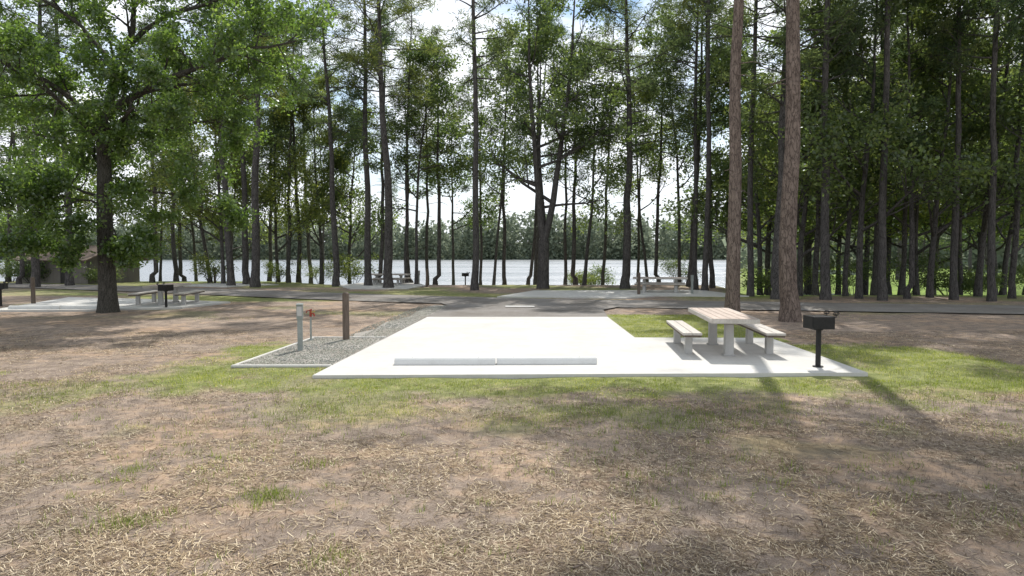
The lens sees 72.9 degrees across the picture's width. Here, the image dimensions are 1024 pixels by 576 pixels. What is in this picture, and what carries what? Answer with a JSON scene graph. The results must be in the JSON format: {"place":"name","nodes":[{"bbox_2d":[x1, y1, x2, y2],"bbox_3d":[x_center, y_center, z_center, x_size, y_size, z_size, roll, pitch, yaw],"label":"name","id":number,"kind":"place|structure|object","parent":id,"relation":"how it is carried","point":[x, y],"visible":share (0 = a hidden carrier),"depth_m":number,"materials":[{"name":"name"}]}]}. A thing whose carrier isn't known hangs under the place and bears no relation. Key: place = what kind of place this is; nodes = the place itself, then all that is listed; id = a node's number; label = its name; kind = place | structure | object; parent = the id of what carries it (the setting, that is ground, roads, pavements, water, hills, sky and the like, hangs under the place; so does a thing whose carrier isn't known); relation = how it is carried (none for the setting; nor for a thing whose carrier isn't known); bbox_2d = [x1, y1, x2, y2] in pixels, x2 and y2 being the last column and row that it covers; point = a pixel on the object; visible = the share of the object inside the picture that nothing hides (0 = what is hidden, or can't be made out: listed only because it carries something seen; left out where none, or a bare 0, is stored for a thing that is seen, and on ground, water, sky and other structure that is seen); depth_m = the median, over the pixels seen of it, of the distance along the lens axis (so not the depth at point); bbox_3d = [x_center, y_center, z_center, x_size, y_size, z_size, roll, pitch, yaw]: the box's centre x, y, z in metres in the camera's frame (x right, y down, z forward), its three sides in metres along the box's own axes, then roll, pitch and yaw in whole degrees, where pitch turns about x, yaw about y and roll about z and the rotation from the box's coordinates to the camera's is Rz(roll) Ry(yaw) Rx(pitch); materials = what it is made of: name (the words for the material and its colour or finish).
{"place":"outdoors","nodes":[
{"label":"outdoors","id":0,"kind":"place"},
{"bbox_2d":[0,260,740,287],"bbox_3d":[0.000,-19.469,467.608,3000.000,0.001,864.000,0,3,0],"label":"lake","id":1,"kind":"structure","parent":0,"point":[517,272],"depth_m":148.41,"materials":[{"name":"grey liquid"}]},
{"bbox_2d":[0,243,1023,575],"bbox_3d":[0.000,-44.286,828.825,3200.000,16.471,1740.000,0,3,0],"label":"ground","id":2,"kind":"structure","parent":0,"point":[260,317],"depth_m":7.74,"materials":[{"name":"brown soil"}]},
{"bbox_2d":[0,0,95,286],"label":"pine tree","id":3,"kind":"object","parent":2,"relation":"on","point":[35,267],"visible":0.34,"depth_m":41.70,"materials":[{"name":"green plant"}]},
{"bbox_2d":[0,0,107,284],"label":"pine tree","id":4,"kind":"object","parent":2,"relation":"on","point":[69,279],"visible":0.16,"depth_m":43.40,"materials":[{"name":"green plant"}]},
{"bbox_2d":[9,245,148,283],"bbox_3d":[-31.400,-1.710,50.477,7.500,2.774,5.107,1,3,20],"label":"park hut","id":5,"kind":"object","parent":2,"relation":"on","point":[56,275],"visible":0.29,"depth_m":48.59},
{"bbox_2d":[61,95,168,225],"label":"hardwood tree","id":6,"kind":"object","parent":2,"relation":"on","point":[94,176],"visible":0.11,"depth_m":54.50,"materials":[{"name":"green plant"}]},
{"bbox_2d":[0,297,230,311],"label":"side pad","id":7,"kind":"object","parent":2,"relation":"on","point":[130,304],"visible":0.72,"depth_m":27.41,"materials":[{"name":"concrete"}]},
{"bbox_2d":[113,11,183,281],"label":"pine tree","id":8,"kind":"object","parent":2,"relation":"on","point":[155,263],"visible":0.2,"depth_m":49.60,"materials":[{"name":"green plant"}]},
{"bbox_2d":[91,136,207,280],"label":"hardwood tree","id":9,"kind":"object","parent":2,"relation":"on","point":[136,220],"visible":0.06,"depth_m":58.51,"materials":[{"name":"green plant"}]},
{"bbox_2d":[0,0,341,312],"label":"oak tree","id":10,"kind":"object","parent":2,"relation":"on","point":[105,128],"visible":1,"depth_m":23.59,"materials":[{"name":"green plant"}]},
{"bbox_2d":[132,137,236,280],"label":"hardwood tree","id":11,"kind":"object","parent":2,"relation":"on","point":[217,235],"visible":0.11,"depth_m":63.58,"materials":[{"name":"green plant"}]},
{"bbox_2d":[185,250,239,282],"bbox_3d":[-20.892,-1.458,48.420,3.487,2.435,3.118,-1,3,-25],"label":"shrub","id":12,"kind":"object","parent":2,"relation":"on","point":[208,268],"visible":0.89,"depth_m":47.85,"materials":[{"name":"green plant"}]},
{"bbox_2d":[139,56,287,282],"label":"hardwood tree","id":13,"kind":"object","parent":2,"relation":"on","point":[150,176],"visible":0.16,"depth_m":49.36,"materials":[{"name":"green plant"}]},
{"bbox_2d":[149,0,279,285],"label":"pine tree","id":14,"kind":"object","parent":2,"relation":"on","point":[231,281],"visible":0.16,"depth_m":43.66,"materials":[{"name":"green plant"}]},
{"bbox_2d":[137,57,300,283],"bbox_3d":[-20.511,-7.740,47.087,7.994,15.540,10.915,3,4,45],"label":"hardwood tree","id":15,"kind":"object","parent":2,"relation":"on","point":[265,189],"visible":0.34,"depth_m":46.51,"materials":[{"name":"green plant"}]},
{"bbox_2d":[164,127,296,259],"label":"hardwood tree","id":16,"kind":"object","parent":2,"relation":"on","point":[263,235],"visible":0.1,"depth_m":60.39,"materials":[{"name":"green plant"}]},
{"bbox_2d":[185,0,299,283],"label":"pine tree","id":17,"kind":"object","parent":2,"relation":"on","point":[245,264],"visible":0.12,"depth_m":45.66,"materials":[{"name":"green plant"}]},
{"bbox_2d":[189,0,336,287],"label":"pine tree","id":18,"kind":"object","parent":2,"relation":"on","point":[255,274],"visible":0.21,"depth_m":42.79,"materials":[{"name":"green plant"}]},
{"bbox_2d":[207,70,338,281],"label":"hardwood tree","id":19,"kind":"object","parent":2,"relation":"on","point":[274,120],"visible":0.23,"depth_m":51.34,"materials":[{"name":"green plant"}]},
{"bbox_2d":[249,26,326,282],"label":"pine tree","id":20,"kind":"object","parent":2,"relation":"on","point":[288,274],"visible":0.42,"depth_m":49.83,"materials":[{"name":"green plant"}]},
{"bbox_2d":[261,13,341,283],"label":"pine tree","id":21,"kind":"object","parent":2,"relation":"on","point":[308,239],"visible":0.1,"depth_m":56.93,"materials":[{"name":"green plant"}]},
{"bbox_2d":[259,18,344,282],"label":"pine tree","id":22,"kind":"object","parent":2,"relation":"on","point":[298,275],"visible":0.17,"depth_m":50.99,"materials":[{"name":"green plant"}]},
{"bbox_2d":[259,72,364,283],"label":"hardwood tree","id":23,"kind":"object","parent":2,"relation":"on","point":[321,218],"visible":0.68,"depth_m":48.59,"materials":[{"name":"green plant"}]},
{"bbox_2d":[284,0,387,286],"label":"pine tree","id":24,"kind":"object","parent":2,"relation":"on","point":[336,263],"visible":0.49,"depth_m":43.53,"materials":[{"name":"green plant"}]},
{"bbox_2d":[241,305,447,364],"bbox_3d":[-3.698,1.042,20.005,1.727,0.001,14.787,0,3,3],"label":"gravel bed","id":25,"kind":"object","parent":2,"relation":"on","point":[358,335],"visible":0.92,"depth_m":15.68,"materials":[{"name":"grey gravel"}]},
{"bbox_2d":[326,248,378,283],"bbox_3d":[-11.817,-1.468,50.425,3.716,2.901,4.154,2,4,36],"label":"shrub","id":26,"kind":"object","parent":2,"relation":"on","point":[345,269],"visible":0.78,"depth_m":49.73,"materials":[{"name":"green plant"}]},
{"bbox_2d":[303,99,404,283],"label":"hardwood tree","id":27,"kind":"object","parent":2,"relation":"on","point":[350,224],"visible":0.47,"depth_m":51.02,"materials":[{"name":"green plant"}]},
{"bbox_2d":[298,0,427,285],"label":"pine tree","id":28,"kind":"object","parent":2,"relation":"on","point":[367,241],"visible":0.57,"depth_m":43.39,"materials":[{"name":"green plant"}]},
{"bbox_2d":[311,0,444,287],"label":"pine tree","id":29,"kind":"object","parent":2,"relation":"on","point":[388,257],"visible":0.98,"depth_m":40.41,"materials":[{"name":"green plant"}]},
{"bbox_2d":[331,15,432,282],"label":"pine tree","id":30,"kind":"object","parent":2,"relation":"on","point":[381,254],"visible":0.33,"depth_m":48.47,"materials":[{"name":"green plant"}]},
{"bbox_2d":[357,67,452,282],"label":"pine tree","id":31,"kind":"object","parent":2,"relation":"on","point":[395,189],"visible":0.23,"depth_m":50.90,"materials":[{"name":"green plant"}]},
{"bbox_2d":[367,0,443,282],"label":"pine tree","id":32,"kind":"object","parent":2,"relation":"on","point":[411,29],"visible":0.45,"depth_m":47.79,"materials":[{"name":"green plant"}]},
{"bbox_2d":[390,55,445,284],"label":"pine tree","id":33,"kind":"object","parent":2,"relation":"on","point":[426,237],"visible":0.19,"depth_m":51.54,"materials":[{"name":"green plant"}]},
{"bbox_2d":[348,31,494,283],"bbox_3d":[-6.723,-8.440,46.387,9.087,17.047,8.756,-1,3,-24],"label":"hardwood tree","id":34,"kind":"object","parent":2,"relation":"on","point":[437,86],"visible":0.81,"depth_m":45.21,"materials":[{"name":"green plant"}]},
{"bbox_2d":[392,23,472,284],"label":"pine tree","id":35,"kind":"object","parent":2,"relation":"on","point":[438,233],"visible":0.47,"depth_m":48.80,"materials":[{"name":"green plant"}]},
{"bbox_2d":[404,101,517,284],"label":"hardwood tree","id":36,"kind":"object","parent":2,"relation":"on","point":[468,217],"visible":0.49,"depth_m":52.84,"materials":[{"name":"green plant"}]},
{"bbox_2d":[436,0,523,289],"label":"pine tree","id":37,"kind":"object","parent":2,"relation":"on","point":[474,284],"visible":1,"depth_m":38.63,"materials":[{"name":"green plant"}]},
{"bbox_2d":[456,56,509,284],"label":"tree","id":38,"kind":"object","parent":2,"relation":"on","point":[480,181],"visible":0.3,"depth_m":51.37,"materials":[{"name":"green plant"}]},
{"bbox_2d":[435,14,547,284],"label":"hardwood tree","id":39,"kind":"object","parent":2,"relation":"on","point":[522,71],"visible":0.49,"depth_m":48.75,"materials":[{"name":"green plant"}]},
{"bbox_2d":[465,28,536,284],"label":"pine tree","id":40,"kind":"object","parent":2,"relation":"on","point":[504,281],"visible":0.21,"depth_m":50.81,"materials":[{"name":"green plant"}]},
{"bbox_2d":[0,197,1023,269],"bbox_3d":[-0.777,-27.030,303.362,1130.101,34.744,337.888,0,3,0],"label":"distant forest","id":41,"kind":"object","parent":2,"relation":"on","point":[463,239],"visible":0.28,"depth_m":425.24,"materials":[{"name":"green plant"}]},
{"bbox_2d":[0,376,1023,575],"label":"grass tufts","id":42,"kind":"object","parent":2,"relation":"on","point":[321,461],"visible":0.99,"depth_m":7.87,"materials":[{"name":"green plant"}]},
{"bbox_2d":[0,377,1023,575],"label":"fallen twigs","id":43,"kind":"object","parent":2,"relation":"on","point":[505,475],"visible":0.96,"depth_m":5.93,"materials":[{"name":"brown wood"}]},
{"bbox_2d":[0,330,1023,575],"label":"pine straw","id":44,"kind":"object","parent":2,"relation":"on","point":[388,554],"visible":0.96,"depth_m":5.65,"materials":[{"name":"brown plant"}]},
{"bbox_2d":[0,364,1023,575],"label":"dry stalks","id":45,"kind":"object","parent":2,"relation":"on","point":[966,427],"visible":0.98,"depth_m":7.50,"materials":[{"name":"plant"}]},
{"bbox_2d":[498,0,573,284],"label":"pine tree","id":46,"kind":"object","parent":2,"relation":"on","point":[523,126],"visible":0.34,"depth_m":46.31,"materials":[{"name":"green plant"}]},
{"bbox_2d":[510,3,585,284],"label":"pine tree","id":47,"kind":"object","parent":2,"relation":"on","point":[533,248],"visible":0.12,"depth_m":49.80,"materials":[{"name":"green plant"}]},
{"bbox_2d":[454,0,651,288],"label":"hardwood tree","id":48,"kind":"object","parent":2,"relation":"on","point":[584,143],"visible":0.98,"depth_m":40.58,"materials":[{"name":"green plant"}]},
{"bbox_2d":[533,22,602,284],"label":"pine tree","id":49,"kind":"object","parent":2,"relation":"on","point":[565,213],"visible":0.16,"depth_m":49.56,"materials":[{"name":"green plant"}]},
{"bbox_2d":[541,31,603,284],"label":"pine tree","id":50,"kind":"object","parent":2,"relation":"on","point":[573,260],"visible":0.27,"depth_m":47.45,"materials":[{"name":"green plant"}]},
{"bbox_2d":[510,35,644,284],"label":"hardwood tree","id":51,"kind":"object","parent":2,"relation":"on","point":[606,171],"visible":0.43,"depth_m":44.90,"materials":[{"name":"green plant"}]},
{"bbox_2d":[313,317,867,378],"bbox_3d":[1.435,1.228,16.746,9.450,0.100,10.630,0,3,0],"label":"camp pad","id":52,"kind":"object","parent":2,"relation":"on","point":[622,352],"visible":0.8,"depth_m":13.93,"materials":[{"name":"concrete"}]},
{"bbox_2d":[394,357,495,364],"bbox_3d":[-1.210,1.318,12.580,1.820,0.129,0.218,0,3,-1],"label":"wheel stop","id":53,"kind":"object","parent":52,"relation":"on","point":[444,360],"visible":1,"depth_m":12.49,"materials":[{"name":"concrete"}]},
{"bbox_2d":[497,357,596,364],"bbox_3d":[0.630,1.316,12.630,1.820,0.129,0.218,0,3,-1],"label":"wheel stop","id":54,"kind":"object","parent":52,"relation":"on","point":[545,360],"visible":1,"depth_m":12.54,"materials":[{"name":"concrete"}]},
{"bbox_2d":[666,320,701,353],"bbox_3d":[3.620,1.043,14.719,0.368,0.468,2.600,0,3,5],"label":"bench","id":55,"kind":"object","parent":52,"relation":"on","point":[684,329],"visible":1,"depth_m":14.04,"materials":[{"name":"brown wood"}]},
{"bbox_2d":[688,308,759,355],"bbox_3d":[4.360,0.902,14.512,0.904,0.770,2.806,0,3,5],"label":"picnic table","id":56,"kind":"object","parent":52,"relation":"on","point":[728,318],"visible":1,"depth_m":13.64,"materials":[{"name":"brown wood"}]},
{"bbox_2d":[737,324,785,353],"bbox_3d":[5.220,1.046,14.669,0.368,0.468,2.600,0,3,5],"label":"bench","id":57,"kind":"object","parent":52,"relation":"on","point":[769,334],"visible":0.84,"depth_m":13.88,"materials":[{"name":"concrete"}]},
{"bbox_2d":[803,310,839,367],"bbox_3d":[5.451,0.901,12.260,0.464,0.993,0.428,0,3,-3],"label":"charcoal grill","id":58,"kind":"object","parent":52,"relation":"on","point":[818,323],"visible":1,"depth_m":12.16,"materials":[{"name":"black metal"}]},
{"bbox_2d":[545,0,694,288],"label":"pine tree","id":59,"kind":"object","parent":2,"relation":"on","point":[625,276],"visible":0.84,"depth_m":40.14,"materials":[{"name":"green plant"}]},
{"bbox_2d":[593,0,647,284],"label":"pine tree","id":60,"kind":"object","parent":2,"relation":"on","point":[606,23],"visible":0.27,"depth_m":50.79,"materials":[{"name":"green plant"}]},
{"bbox_2d":[497,290,748,298],"bbox_3d":[5.300,0.323,35.108,12.000,0.100,6.900,0,3,0],"label":"pad","id":61,"kind":"object","parent":2,"relation":"on","point":[602,294],"visible":0.83,"depth_m":34.15,"materials":[{"name":"concrete"}]},
{"bbox_2d":[610,35,657,281],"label":"pine tree","id":62,"kind":"object","parent":2,"relation":"on","point":[638,232],"visible":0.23,"depth_m":51.63,"materials":[{"name":"green plant"}]},
{"bbox_2d":[580,73,693,281],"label":"hardwood tree","id":63,"kind":"object","parent":2,"relation":"on","point":[634,186],"visible":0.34,"depth_m":50.28,"materials":[{"name":"green plant"}]},
{"bbox_2d":[631,16,693,281],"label":"pine tree","id":64,"kind":"object","parent":2,"relation":"on","point":[656,220],"visible":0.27,"depth_m":47.52,"materials":[{"name":"green plant"}]},
{"bbox_2d":[617,3,747,281],"bbox_3d":[11.088,-9.199,44.765,8.986,18.766,8.638,0,3,2],"label":"hardwood tree","id":65,"kind":"object","parent":2,"relation":"on","point":[647,41],"visible":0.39,"depth_m":45.33,"materials":[{"name":"green plant"}]},
{"bbox_2d":[646,0,730,287],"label":"pine tree","id":66,"kind":"object","parent":2,"relation":"on","point":[712,276],"visible":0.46,"depth_m":41.49,"materials":[{"name":"green plant"}]},
{"bbox_2d":[647,0,731,289],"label":"pine tree","id":67,"kind":"object","parent":2,"relation":"on","point":[697,88],"visible":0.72,"depth_m":39.87,"materials":[{"name":"green plant"}]},
{"bbox_2d":[656,6,761,286],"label":"pine tree","id":68,"kind":"object","parent":2,"relation":"on","point":[688,282],"visible":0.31,"depth_m":43.02,"materials":[{"name":"green plant"}]},
{"bbox_2d":[670,0,750,290],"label":"pine tree","id":69,"kind":"object","parent":2,"relation":"on","point":[704,283],"visible":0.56,"depth_m":37.49,"materials":[{"name":"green plant"}]},
{"bbox_2d":[669,2,770,287],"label":"hardwood tree","id":70,"kind":"object","parent":2,"relation":"on","point":[720,153],"visible":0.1,"depth_m":45.87,"materials":[{"name":"green plant"}]},
{"bbox_2d":[724,0,763,311],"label":"pine tree","id":71,"kind":"object","parent":2,"relation":"on","point":[732,297],"visible":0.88,"depth_m":20.93,"materials":[{"name":"brown plant"}]},
{"bbox_2d":[715,0,785,296],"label":"pine tree","id":72,"kind":"object","parent":2,"relation":"on","point":[750,279],"visible":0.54,"depth_m":33.79,"materials":[{"name":"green plant"}]},
{"bbox_2d":[654,25,863,294],"bbox_3d":[14.875,-7.306,39.716,9.344,16.143,11.976,-3,4,-45],"label":"hardwood tree","id":73,"kind":"object","parent":2,"relation":"on","point":[719,179],"visible":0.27,"depth_m":40.20,"materials":[{"name":"green plant"}]},
{"bbox_2d":[651,64,888,294],"bbox_3d":[18.767,-7.346,49.923,12.461,16.135,16.998,-3,4,-45],"label":"hardwood tree","id":74,"kind":"object","parent":2,"relation":"on","point":[767,251],"visible":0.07,"depth_m":48.92,"materials":[{"name":"green plant"}]},
{"bbox_2d":[676,0,879,299],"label":"pine tree","id":75,"kind":"object","parent":2,"relation":"on","point":[774,281],"visible":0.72,"depth_m":31.38,"materials":[{"name":"green plant"}]},
{"bbox_2d":[765,0,801,321],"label":"pine tree","id":76,"kind":"object","parent":2,"relation":"on","point":[790,309],"visible":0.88,"depth_m":20.60,"materials":[{"name":"brown plant"}]},
{"bbox_2d":[741,111,872,256],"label":"hardwood tree","id":77,"kind":"object","parent":2,"relation":"on","point":[762,216],"visible":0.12,"depth_m":48.71,"materials":[{"name":"green plant"}]},
{"bbox_2d":[759,0,878,295],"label":"pine tree","id":78,"kind":"object","parent":2,"relation":"on","point":[815,283],"visible":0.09,"depth_m":35.89,"materials":[{"name":"green plant"}]},
{"bbox_2d":[712,0,926,295],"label":"hardwood tree","id":79,"kind":"object","parent":2,"relation":"on","point":[806,184],"visible":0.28,"depth_m":33.95,"materials":[{"name":"green plant"}]},
{"bbox_2d":[753,0,892,299],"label":"pine tree","id":80,"kind":"object","parent":2,"relation":"on","point":[825,289],"visible":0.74,"depth_m":30.55,"materials":[{"name":"green plant"}]},
{"bbox_2d":[800,0,895,295],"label":"pine tree","id":81,"kind":"object","parent":2,"relation":"on","point":[845,291],"visible":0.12,"depth_m":34.66,"materials":[{"name":"green plant"}]},
{"bbox_2d":[753,82,942,294],"bbox_3d":[24.366,-7.233,49.827,10.304,15.947,14.057,-1,3,-14],"label":"hardwood tree","id":82,"kind":"object","parent":2,"relation":"on","point":[839,259],"visible":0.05,"depth_m":49.12,"materials":[{"name":"green plant"}]},
{"bbox_2d":[761,66,948,294],"bbox_3d":[23.566,-6.898,45.869,12.799,15.386,10.182,2,4,37],"label":"hardwood tree","id":83,"kind":"object","parent":2,"relation":"on","point":[866,282],"visible":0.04,"depth_m":45.79,"materials":[{"name":"green plant"}]},
{"bbox_2d":[862,0,904,300],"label":"pine tree","id":84,"kind":"object","parent":2,"relation":"on","point":[882,293],"visible":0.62,"depth_m":30.32,"materials":[{"name":"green plant"}]},
{"bbox_2d":[850,0,934,294],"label":"pine tree","id":85,"kind":"object","parent":2,"relation":"on","point":[873,288],"visible":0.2,"depth_m":35.80,"materials":[{"name":"green plant"}]},
{"bbox_2d":[777,0,1009,298],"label":"hardwood tree","id":86,"kind":"object","parent":2,"relation":"on","point":[870,134],"visible":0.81,"depth_m":30.08,"materials":[{"name":"green plant"}]},
{"bbox_2d":[831,40,975,287],"bbox_3d":[25.506,-8.083,47.212,10.446,17.745,14.250,1,3,24],"label":"hardwood tree","id":87,"kind":"object","parent":2,"relation":"on","point":[919,218],"visible":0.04,"depth_m":44.33,"materials":[{"name":"green plant"}]},
{"bbox_2d":[846,0,961,298],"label":"pine tree","id":88,"kind":"object","parent":2,"relation":"on","point":[911,245],"visible":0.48,"depth_m":31.50,"materials":[{"name":"green plant"}]},
{"bbox_2d":[802,0,1023,296],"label":"hardwood tree","id":89,"kind":"object","parent":2,"relation":"on","point":[933,74],"visible":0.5,"depth_m":31.68,"materials":[{"name":"green plant"}]},
{"bbox_2d":[863,235,965,294],"bbox_3d":[22.468,-1.252,39.310,5.471,3.516,4.329,1,3,18],"label":"shrub","id":90,"kind":"object","parent":2,"relation":"on","point":[921,262],"visible":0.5,"depth_m":38.77,"materials":[{"name":"green plant"}]},
{"bbox_2d":[813,0,1023,294],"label":"hardwood tree","id":91,"kind":"object","parent":2,"relation":"on","point":[916,289],"visible":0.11,"depth_m":37.43,"materials":[{"name":"green plant"}]},
{"bbox_2d":[859,1,987,294],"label":"pine tree","id":92,"kind":"object","parent":2,"relation":"on","point":[903,259],"visible":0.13,"depth_m":36.55,"materials":[{"name":"green plant"}]},
{"bbox_2d":[851,3,1023,296],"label":"hardwood tree","id":93,"kind":"object","parent":2,"relation":"on","point":[973,130],"visible":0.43,"depth_m":33.05,"materials":[{"name":"green plant"}]},
{"bbox_2d":[900,0,1012,299],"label":"pine tree","id":94,"kind":"object","parent":2,"relation":"on","point":[953,273],"visible":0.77,"depth_m":30.88,"materials":[{"name":"green plant"}]},
{"bbox_2d":[929,0,1023,301],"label":"pine tree","id":95,"kind":"object","parent":2,"relation":"on","point":[991,295],"visible":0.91,"depth_m":29.78,"materials":[{"name":"green plant"}]},
{"bbox_2d":[938,77,1023,294],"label":"hardwood tree","id":96,"kind":"object","parent":2,"relation":"on","point":[996,249],"visible":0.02,"depth_m":45.62,"materials":[{"name":"green plant"}]},
{"bbox_2d":[943,41,1023,294],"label":"hardwood tree","id":97,"kind":"object","parent":2,"relation":"on","point":[1006,257],"visible":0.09,"depth_m":38.02,"materials":[{"name":"green plant"}]},
{"bbox_2d":[961,4,1023,201],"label":"hardwood tree","id":98,"kind":"object","parent":2,"relation":"on","point":[1003,103],"visible":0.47,"depth_m":30.95,"materials":[{"name":"green plant"}]},
{"bbox_2d":[970,7,1023,298],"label":"pine tree","id":99,"kind":"object","parent":2,"relation":"on","point":[1011,294],"visible":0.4,"depth_m":31.88,"materials":[{"name":"green plant"}]},
{"bbox_2d":[0,312,1023,430],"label":"grass","id":100,"kind":"structure","parent":0,"point":[759,336],"depth_m":11.26,"materials":[{"name":"green plant"}]},
{"bbox_2d":[0,0,1023,242],"label":"sky","id":101,"kind":"structure","parent":0,"point":[522,199],"materials":[{"name":"white"}]},
{"bbox_2d":[8,283,1023,313],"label":"road","id":102,"kind":"structure","parent":0,"point":[951,308],"depth_m":29.06,"materials":[{"name":"grey asphalt"}]},
{"bbox_2d":[428,302,619,316],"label":"driveway","id":103,"kind":"structure","parent":0,"point":[461,309],"depth_m":24.63,"materials":[{"name":"concrete"}]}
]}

